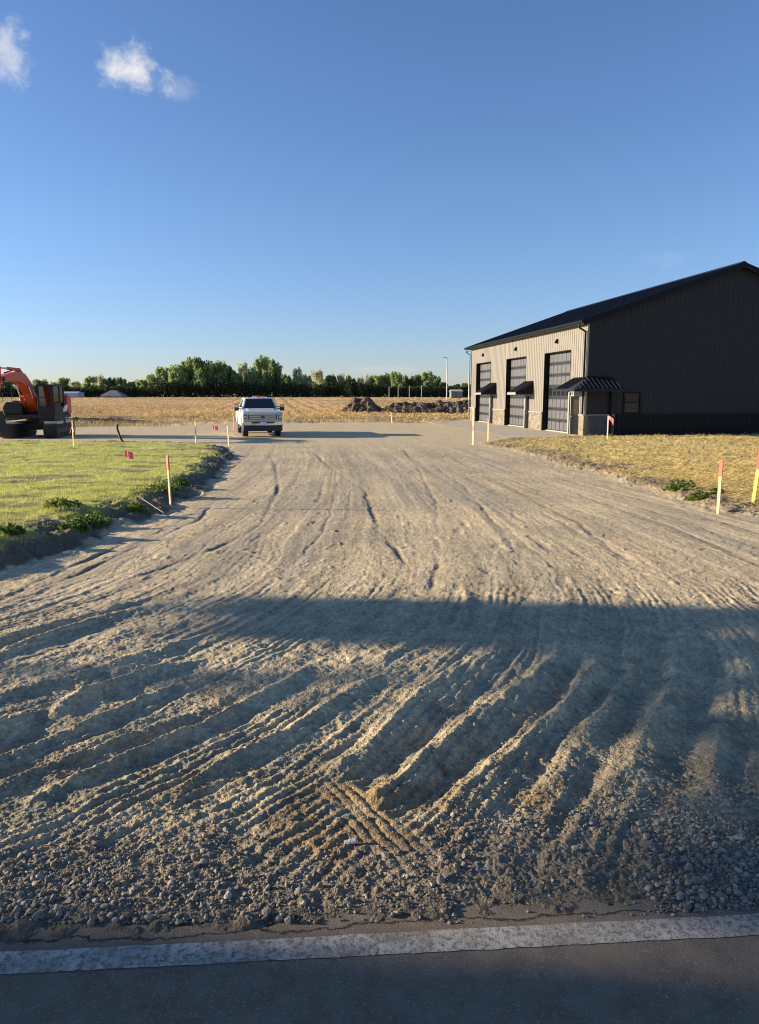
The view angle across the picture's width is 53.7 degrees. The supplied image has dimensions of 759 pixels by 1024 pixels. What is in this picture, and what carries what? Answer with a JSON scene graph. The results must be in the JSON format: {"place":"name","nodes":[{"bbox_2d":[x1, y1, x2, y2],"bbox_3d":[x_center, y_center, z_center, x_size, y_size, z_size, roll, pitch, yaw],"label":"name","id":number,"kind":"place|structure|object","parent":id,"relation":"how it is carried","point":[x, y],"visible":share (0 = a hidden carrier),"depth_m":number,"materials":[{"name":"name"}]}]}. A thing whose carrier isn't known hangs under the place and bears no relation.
{"place":"outdoors","nodes":[
{"label":"outdoors","id":0,"kind":"place"},
{"bbox_2d":[0,395,758,943],"bbox_3d":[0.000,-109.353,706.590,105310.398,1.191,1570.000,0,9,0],"label":"ground","id":1,"kind":"structure","parent":0,"point":[344,525],"depth_m":4.83,"materials":[{"name":"soil"}]},
{"bbox_2d":[1,382,16,387],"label":"broadleaf tree","id":2,"kind":"object","parent":1,"relation":"on","point":[9,384],"visible":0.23,"depth_m":297.31,"materials":[{"name":"green plant"}]},
{"bbox_2d":[0,523,25,535],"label":"weed","id":3,"kind":"object","parent":1,"relation":"on","point":[14,529],"visible":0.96,"depth_m":8.69,"materials":[{"name":"green plant"}]},
{"bbox_2d":[0,366,74,437],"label":"excavator","id":4,"kind":"object","parent":1,"relation":"on","point":[47,409],"visible":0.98,"depth_m":37.93,"materials":[{"name":"orange metal"}]},
{"bbox_2d":[32,379,48,391],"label":"broadleaf tree","id":5,"kind":"object","parent":1,"relation":"on","point":[37,381],"visible":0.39,"depth_m":285.61,"materials":[{"name":"green plant"}]},
{"bbox_2d":[41,496,83,508],"bbox_3d":[-4.711,-0.137,11.122,0.616,0.210,0.501,0,9,0],"label":"weed","id":6,"kind":"object","parent":1,"relation":"on","point":[65,501],"visible":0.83,"depth_m":11.05,"materials":[{"name":"green plant"}]},
{"bbox_2d":[57,377,70,386],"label":"broadleaf tree","id":7,"kind":"object","parent":1,"relation":"on","point":[63,381],"visible":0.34,"depth_m":295.11,"materials":[{"name":"green plant"}]},
{"bbox_2d":[57,517,90,531],"bbox_3d":[-3.870,0.166,9.454,0.430,0.222,0.360,0,9,0],"label":"weed","id":8,"kind":"object","parent":1,"relation":"on","point":[79,526],"visible":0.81,"depth_m":9.40,"materials":[{"name":"green plant"}]},
{"bbox_2d":[64,392,83,397],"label":"farm building","id":9,"kind":"structure","parent":1,"relation":"on","point":[76,394],"depth_m":265.92,"materials":[{"name":"white metal"}]},
{"bbox_2d":[68,380,79,389],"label":"broadleaf tree","id":10,"kind":"object","parent":1,"relation":"on","point":[76,384],"visible":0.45,"depth_m":287.66,"materials":[{"name":"green plant"}]},
{"bbox_2d":[5,417,151,423],"bbox_3d":[-30.250,-7.772,61.540,27.500,0.826,5.200,0,9,0],"label":"soil heap","id":11,"kind":"object","parent":1,"relation":"on","point":[117,420],"visible":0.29,"depth_m":60.72,"materials":[{"name":"brown soil"}]},
{"bbox_2d":[67,509,111,528],"bbox_3d":[-4.018,0.086,10.334,0.674,0.273,0.560,0,9,0],"label":"weed","id":12,"kind":"object","parent":1,"relation":"on","point":[91,520],"visible":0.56,"depth_m":10.32,"materials":[{"name":"green plant"}]},
{"bbox_2d":[82,375,96,393],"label":"broadleaf tree","id":13,"kind":"object","parent":1,"relation":"on","point":[88,381],"visible":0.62,"depth_m":285.49,"materials":[{"name":"green plant"}]},
{"bbox_2d":[94,374,103,393],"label":"broadleaf tree","id":14,"kind":"object","parent":1,"relation":"on","point":[99,382],"visible":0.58,"depth_m":289.91,"materials":[{"name":"green plant"}]},
{"bbox_2d":[102,377,116,390],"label":"broadleaf tree","id":15,"kind":"object","parent":1,"relation":"on","point":[110,382],"visible":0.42,"depth_m":291.23,"materials":[{"name":"green plant"}]},
{"bbox_2d":[0,439,222,554],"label":"grass","id":16,"kind":"structure","parent":1,"relation":"on","point":[37,485],"depth_m":16.40,"materials":[{"name":"green plant"}]},
{"bbox_2d":[100,390,127,397],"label":"shed","id":17,"kind":"structure","parent":1,"relation":"on","point":[113,394],"depth_m":266.07,"materials":[{"name":"grey metal"}]},
{"bbox_2d":[116,424,123,441],"bbox_3d":[-11.238,-3.331,32.571,0.512,0.995,0.131,5,10,31],"label":"drain hose","id":18,"kind":"object","parent":1,"relation":"on","point":[119,435],"visible":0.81,"depth_m":32.58,"materials":[{"name":"black plastic"}]},
{"bbox_2d":[115,377,127,386],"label":"broadleaf tree","id":19,"kind":"object","parent":1,"relation":"on","point":[121,381],"visible":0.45,"depth_m":289.60,"materials":[{"name":"green plant"}]},
{"bbox_2d":[124,450,132,469],"bbox_3d":[-6.403,-1.320,19.189,0.246,0.520,0.058,1,8,22],"label":"pin flag","id":20,"kind":"object","parent":1,"relation":"on","point":[128,454],"visible":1,"depth_m":19.17,"materials":[{"name":"plastic"}]},
{"bbox_2d":[128,380,135,393],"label":"broadleaf tree","id":21,"kind":"object","parent":1,"relation":"on","point":[132,384],"visible":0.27,"depth_m":289.82,"materials":[{"name":"green plant"}]},
{"bbox_2d":[120,501,148,513],"bbox_3d":[-3.807,-0.063,11.526,0.481,0.228,0.388,0,9,0],"label":"weed","id":22,"kind":"object","parent":1,"relation":"on","point":[133,507],"visible":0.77,"depth_m":11.52,"materials":[{"name":"green plant"}]},
{"bbox_2d":[135,379,147,396],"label":"broadleaf tree","id":23,"kind":"object","parent":1,"relation":"on","point":[141,383],"visible":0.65,"depth_m":286.02,"materials":[{"name":"green plant"}]},
{"bbox_2d":[146,373,162,396],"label":"broadleaf tree","id":24,"kind":"object","parent":1,"relation":"on","point":[151,379],"visible":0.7,"depth_m":283.77,"materials":[{"name":"green plant"}]},
{"bbox_2d":[140,497,169,516],"bbox_3d":[-3.540,-0.077,11.832,0.881,0.236,0.014,8,12,43],"label":"fallen lath","id":25,"kind":"object","parent":1,"relation":"on","point":[155,507],"visible":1,"depth_m":11.81,"materials":[{"name":"brown wood"}]},
{"bbox_2d":[154,366,168,393],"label":"broadleaf tree","id":26,"kind":"object","parent":1,"relation":"on","point":[162,373],"visible":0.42,"depth_m":296.83,"materials":[{"name":"green plant"}]},
{"bbox_2d":[144,476,184,492],"bbox_3d":[-4.089,-0.523,14.302,0.770,0.328,0.622,0,9,0],"label":"weed","id":27,"kind":"object","parent":1,"relation":"on","point":[161,487],"visible":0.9,"depth_m":14.25,"materials":[{"name":"green plant"}]},
{"bbox_2d":[166,455,171,506],"bbox_3d":[-3.564,-0.483,12.715,0.026,0.962,0.056,-8,9,-41],"label":"survey stake","id":28,"kind":"object","parent":1,"relation":"on","point":[169,482],"visible":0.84,"depth_m":12.70,"materials":[{"name":"brown wood"}]},
{"bbox_2d":[167,364,188,392],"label":"broadleaf tree","id":29,"kind":"object","parent":1,"relation":"on","point":[178,374],"visible":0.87,"depth_m":285.87,"materials":[{"name":"green plant"}]},
{"bbox_2d":[167,477,190,485],"bbox_3d":[-4.348,-0.672,16.088,0.596,0.262,0.473,-3,9,-16],"label":"weed","id":30,"kind":"object","parent":1,"relation":"on","point":[183,481],"visible":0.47,"depth_m":16.09,"materials":[{"name":"green plant"}]},
{"bbox_2d":[181,357,197,393],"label":"broadleaf tree","id":31,"kind":"object","parent":1,"relation":"on","point":[188,367],"visible":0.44,"depth_m":288.69,"materials":[{"name":"green plant"}]},
{"bbox_2d":[192,356,212,396],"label":"broadleaf tree","id":32,"kind":"object","parent":1,"relation":"on","point":[202,372],"visible":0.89,"depth_m":283.12,"materials":[{"name":"green plant"}]},
{"bbox_2d":[206,360,227,391],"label":"broadleaf tree","id":33,"kind":"object","parent":1,"relation":"on","point":[218,370],"visible":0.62,"depth_m":291.83,"materials":[{"name":"green plant"}]},
{"bbox_2d":[224,890,231,898],"bbox_3d":[-0.519,1.310,2.567,0.027,0.010,0.056,7,2,-9],"label":"rock","id":34,"kind":"object","parent":1,"relation":"on","point":[228,895],"visible":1,"depth_m":2.56,"materials":[{"name":"white stone"}]},
{"bbox_2d":[227,426,229,446],"bbox_3d":[-6.346,-3.137,31.484,0.022,0.980,0.075,-8,7,-41],"label":"survey stake","id":35,"kind":"object","parent":1,"relation":"on","point":[228,437],"visible":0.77,"depth_m":31.47,"materials":[{"name":"brown wood"}]},
{"bbox_2d":[225,364,233,381],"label":"broadleaf tree","id":36,"kind":"object","parent":1,"relation":"on","point":[229,370],"visible":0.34,"depth_m":296.12,"materials":[{"name":"green plant"}]},
{"bbox_2d":[0,397,467,417],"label":"stubble","id":37,"kind":"object","parent":1,"relation":"on","point":[284,413],"visible":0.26,"depth_m":99.36,"materials":[{"name":"beige plant"}]},
{"bbox_2d":[0,405,467,426],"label":"dry grass","id":38,"kind":"structure","parent":1,"relation":"on","point":[194,419],"depth_m":68.56,"materials":[{"name":"plant"}]},
{"bbox_2d":[0,381,470,396],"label":"undergrowth","id":39,"kind":"object","parent":1,"relation":"on","point":[218,389],"visible":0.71,"depth_m":282.33,"materials":[{"name":"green plant"}]},
{"bbox_2d":[231,371,242,395],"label":"broadleaf tree","id":40,"kind":"object","parent":1,"relation":"on","point":[237,377],"visible":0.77,"depth_m":283.90,"materials":[{"name":"green plant"}]},
{"bbox_2d":[238,360,252,383],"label":"broadleaf tree","id":41,"kind":"object","parent":1,"relation":"on","point":[243,369],"visible":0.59,"depth_m":297.56,"materials":[{"name":"green plant"}]},
{"bbox_2d":[234,396,283,435],"bbox_3d":[-6.735,-5.356,41.419,2.637,2.103,6.551,-2,9,-14],"label":"pickup truck","id":42,"kind":"object","parent":1,"relation":"on","point":[258,413],"visible":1,"depth_m":38.70,"materials":[{"name":"white paint"}]},
{"bbox_2d":[251,354,270,391],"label":"broadleaf tree","id":43,"kind":"object","parent":1,"relation":"on","point":[257,372],"visible":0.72,"depth_m":295.52,"materials":[{"name":"green plant"}]},
{"bbox_2d":[261,368,269,389],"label":"broadleaf tree","id":44,"kind":"object","parent":1,"relation":"on","point":[265,373],"visible":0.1,"depth_m":322.49,"materials":[{"name":"green plant"}]},
{"bbox_2d":[266,359,282,386],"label":"broadleaf tree","id":45,"kind":"object","parent":1,"relation":"on","point":[274,372],"visible":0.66,"depth_m":292.40,"materials":[{"name":"green plant"}]},
{"bbox_2d":[279,373,290,393],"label":"broadleaf tree","id":46,"kind":"object","parent":1,"relation":"on","point":[285,379],"visible":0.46,"depth_m":288.41,"materials":[{"name":"green plant"}]},
{"bbox_2d":[292,367,304,394],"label":"broadleaf tree","id":47,"kind":"object","parent":1,"relation":"on","point":[296,374],"visible":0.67,"depth_m":293.81,"materials":[{"name":"green plant"}]},
{"bbox_2d":[302,374,312,394],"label":"broadleaf tree","id":48,"kind":"object","parent":1,"relation":"on","point":[309,380],"visible":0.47,"depth_m":293.13,"materials":[{"name":"green plant"}]},
{"bbox_2d":[310,369,327,394],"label":"broadleaf tree","id":49,"kind":"object","parent":1,"relation":"on","point":[317,375],"visible":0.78,"depth_m":283.68,"materials":[{"name":"green plant"}]},
{"bbox_2d":[325,373,336,394],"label":"broadleaf tree","id":50,"kind":"object","parent":1,"relation":"on","point":[330,379],"visible":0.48,"depth_m":290.92,"materials":[{"name":"green plant"}]},
{"bbox_2d":[336,372,344,396],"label":"broadleaf tree","id":51,"kind":"object","parent":1,"relation":"on","point":[340,377],"visible":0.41,"depth_m":291.25,"materials":[{"name":"green plant"}]},
{"bbox_2d":[343,374,356,396],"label":"broadleaf tree","id":52,"kind":"object","parent":1,"relation":"on","point":[349,379],"visible":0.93,"depth_m":281.82,"materials":[{"name":"green plant"}]},
{"bbox_2d":[344,838,357,843],"bbox_3d":[-0.109,1.259,2.872,0.055,0.019,0.024,-4,0,9],"label":"stone","id":53,"kind":"object","parent":1,"relation":"on","point":[352,841],"visible":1,"depth_m":2.86,"materials":[{"name":"white stone"}]},
{"bbox_2d":[340,396,382,412],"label":"soil heap","id":54,"kind":"object","parent":1,"relation":"on","point":[367,404],"visible":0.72,"depth_m":89.14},
{"bbox_2d":[357,376,365,396],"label":"broadleaf tree","id":55,"kind":"object","parent":1,"relation":"on","point":[361,380],"visible":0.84,"depth_m":283.27,"materials":[{"name":"green plant"}]},
{"bbox_2d":[365,374,373,395],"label":"broadleaf tree","id":56,"kind":"object","parent":1,"relation":"on","point":[368,381],"visible":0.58,"depth_m":292.02,"materials":[{"name":"green plant"}]},
{"bbox_2d":[371,374,384,390],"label":"broadleaf tree","id":57,"kind":"object","parent":1,"relation":"on","point":[376,380],"visible":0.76,"depth_m":290.03,"materials":[{"name":"green plant"}]},
{"bbox_2d":[0,560,758,925],"bbox_3d":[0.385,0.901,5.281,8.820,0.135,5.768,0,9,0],"label":"gravel","id":58,"kind":"structure","parent":1,"relation":"on","point":[212,896],"depth_m":2.76,"materials":[{"name":"grey gravel"}]},
{"bbox_2d":[732,835,744,839],"bbox_3d":[1.382,1.254,2.891,0.052,0.011,0.035,-2,-2,25],"label":"rock","id":59,"kind":"object","parent":58,"relation":"on","point":[736,837],"visible":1,"depth_m":2.88,"materials":[{"name":"white stone"}]},
{"bbox_2d":[383,372,390,386],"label":"broadleaf tree","id":60,"kind":"object","parent":1,"relation":"on","point":[386,380],"visible":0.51,"depth_m":290.15,"materials":[{"name":"green plant"}]},
{"bbox_2d":[389,371,402,395],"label":"broadleaf tree","id":61,"kind":"object","parent":1,"relation":"on","point":[396,378],"visible":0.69,"depth_m":287.25,"materials":[{"name":"green plant"}]},
{"bbox_2d":[402,374,412,386],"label":"broadleaf tree","id":62,"kind":"object","parent":1,"relation":"on","point":[406,380],"visible":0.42,"depth_m":292.75,"materials":[{"name":"green plant"}]},
{"bbox_2d":[410,373,422,389],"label":"broadleaf tree","id":63,"kind":"object","parent":1,"relation":"on","point":[416,380],"visible":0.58,"depth_m":292.23,"materials":[{"name":"green plant"}]},
{"bbox_2d":[381,400,467,413],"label":"soil heap","id":64,"kind":"object","parent":1,"relation":"on","point":[449,407],"visible":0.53,"depth_m":87.25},
{"bbox_2d":[420,371,432,396],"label":"broadleaf tree","id":65,"kind":"object","parent":1,"relation":"on","point":[427,379],"visible":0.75,"depth_m":285.02,"materials":[{"name":"green plant"}]},
{"bbox_2d":[432,374,440,396],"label":"broadleaf tree","id":66,"kind":"object","parent":1,"relation":"on","point":[436,380],"visible":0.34,"depth_m":289.36,"materials":[{"name":"green plant"}]},
{"bbox_2d":[439,382,449,395],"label":"broadleaf tree","id":67,"kind":"object","parent":1,"relation":"on","point":[442,384],"visible":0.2,"depth_m":288.94,"materials":[{"name":"green plant"}]},
{"bbox_2d":[443,357,447,399],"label":"light pole","id":68,"kind":"object","parent":1,"relation":"on","point":[446,381],"visible":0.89,"depth_m":197.09,"materials":[{"name":"metal"}]},
{"bbox_2d":[449,389,462,397],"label":"hut","id":69,"kind":"object","parent":1,"relation":"on","point":[456,393],"visible":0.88,"depth_m":244.07,"materials":[{"name":"white metal"}]},
{"bbox_2d":[460,383,468,395],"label":"broadleaf tree","id":70,"kind":"object","parent":1,"relation":"on","point":[464,384],"visible":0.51,"depth_m":282.66,"materials":[{"name":"green plant"}]},
{"bbox_2d":[472,408,474,444],"bbox_3d":[4.079,-3.679,32.634,0.029,1.680,0.102,-8,12,-41],"label":"survey stake","id":71,"kind":"object","parent":1,"relation":"on","point":[473,415],"visible":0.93,"depth_m":32.62,"materials":[{"name":"brown wood"}]},
{"bbox_2d":[487,419,488,440],"bbox_3d":[5.140,-3.841,35.464,0.026,1.110,0.073,-8,12,-41],"label":"survey stake","id":72,"kind":"object","parent":1,"relation":"on","point":[488,431],"visible":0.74,"depth_m":35.47,"materials":[{"name":"brown wood"}]},
{"bbox_2d":[420,420,567,434],"bbox_3d":[6.923,-5.843,51.479,3.900,0.063,23.200,-1,9,-8],"label":"concrete apron","id":73,"kind":"object","parent":1,"relation":"on","point":[494,429],"visible":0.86,"depth_m":48.35,"materials":[{"name":"grey concrete"}]},
{"bbox_2d":[607,416,612,439],"bbox_3d":[10.945,-3.963,35.619,0.041,1.210,0.304,-8,12,-41],"label":"survey stake","id":74,"kind":"object","parent":1,"relation":"on","point":[610,418],"visible":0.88,"depth_m":35.64,"materials":[{"name":"brown wood"}]},
{"bbox_2d":[464,261,758,435],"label":"workshop building","id":75,"kind":"structure","parent":1,"relation":"on","point":[679,357],"depth_m":40.22,"materials":[{"name":"metal"}]},
{"bbox_2d":[479,362,490,421],"bbox_3d":[8.385,-9.359,58.751,0.090,4.604,4.038,-1,9,-8],"label":"garage door","id":76,"kind":"structure","parent":75,"relation":"in","point":[486,367],"depth_m":59.31,"materials":[{"name":"grey metal"}]},
{"bbox_2d":[491,396,492,422],"bbox_3d":[8.522,-7.705,56.377,0.122,2.058,0.656,-1,9,-8],"label":"walk door","id":77,"kind":"structure","parent":75,"relation":"in","point":[492,396],"depth_m":56.51,"materials":[{"name":"grey metal"}]},
{"bbox_2d":[509,357,525,425],"bbox_3d":[9.507,-8.136,50.976,0.090,4.604,4.138,-1,9,-8],"label":"garage door","id":78,"kind":"structure","parent":75,"relation":"in","point":[516,401],"depth_m":51.41,"materials":[{"name":"grey metal"}]},
{"bbox_2d":[526,396,528,427],"bbox_3d":[9.648,-6.474,48.553,0.122,2.058,0.656,-1,9,-8],"label":"walk door","id":79,"kind":"structure","parent":75,"relation":"in","point":[527,396],"depth_m":48.71,"materials":[{"name":"grey metal"}]},
{"bbox_2d":[547,351,570,431],"bbox_3d":[10.567,-6.990,43.696,0.090,4.604,4.038,-1,9,-8],"label":"garage door","id":80,"kind":"structure","parent":75,"relation":"in","point":[558,403],"depth_m":44.06,"materials":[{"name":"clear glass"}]},
{"bbox_2d":[571,396,579,434],"bbox_3d":[10.736,-5.284,40.993,0.122,2.058,1.176,-1,9,-8],"label":"walk door","id":81,"kind":"structure","parent":75,"relation":"in","point":[575,401],"depth_m":41.10,"materials":[{"name":"grey metal"}]},
{"bbox_2d":[623,392,641,413],"bbox_3d":[13.440,-5.825,39.982,1.000,1.160,0.170,-1,9,-8],"label":"window","id":82,"kind":"structure","parent":75,"relation":"in","point":[631,400],"depth_m":39.95,"materials":[{"name":"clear glass"}]},
{"bbox_2d":[484,432,758,511],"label":"straw","id":83,"kind":"object","parent":1,"relation":"on","point":[741,488],"visible":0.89,"depth_m":23.41,"materials":[{"name":"beige plant"}]},
{"bbox_2d":[661,477,699,490],"bbox_3d":[6.167,-0.574,15.390,0.747,0.316,0.606,0,9,0],"label":"weed","id":84,"kind":"object","parent":1,"relation":"on","point":[673,485],"visible":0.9,"depth_m":15.31,"materials":[{"name":"green plant"}]},
{"bbox_2d":[683,490,713,500],"bbox_3d":[5.843,-0.283,13.726,0.566,0.255,0.448,-3,10,-20],"label":"weed","id":85,"kind":"object","parent":1,"relation":"on","point":[696,496],"visible":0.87,"depth_m":13.67,"materials":[{"name":"green plant"}]},
{"bbox_2d":[705,487,724,493],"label":"weed","id":86,"kind":"object","parent":1,"relation":"on","point":[714,491],"visible":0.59,"depth_m":14.45,"materials":[{"name":"green plant"}]},
{"bbox_2d":[716,460,723,513],"bbox_3d":[5.390,-0.356,11.889,0.026,0.942,0.052,-8,12,-41],"label":"survey stake","id":87,"kind":"object","parent":1,"relation":"on","point":[720,475],"visible":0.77,"depth_m":11.87,"materials":[{"name":"brown wood"}]},
{"bbox_2d":[721,506,738,511],"bbox_3d":[5.641,-0.039,12.081,0.261,0.092,0.124,12,23,31],"label":"rock","id":88,"kind":"object","parent":1,"relation":"on","point":[729,509],"visible":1,"depth_m":12.05,"materials":[{"name":"white stone"}]},
{"bbox_2d":[751,453,758,502],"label":"survey stake","id":89,"kind":"object","parent":1,"relation":"on","point":[755,484],"visible":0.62,"depth_m":12.97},
{"bbox_2d":[0,888,758,1023],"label":"road","id":90,"kind":"structure","parent":0,"point":[696,981],"depth_m":2.19,"materials":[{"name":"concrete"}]},
{"bbox_2d":[0,913,758,973],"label":"road marking edge line","id":91,"kind":"object","parent":90,"relation":"on","point":[135,956],"visible":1,"depth_m":2.34,"materials":[{"name":"paint"}]},
{"bbox_2d":[0,0,758,394],"label":"sky","id":92,"kind":"structure","parent":0,"point":[355,188],"materials":[{"name":"blue"}]}
]}

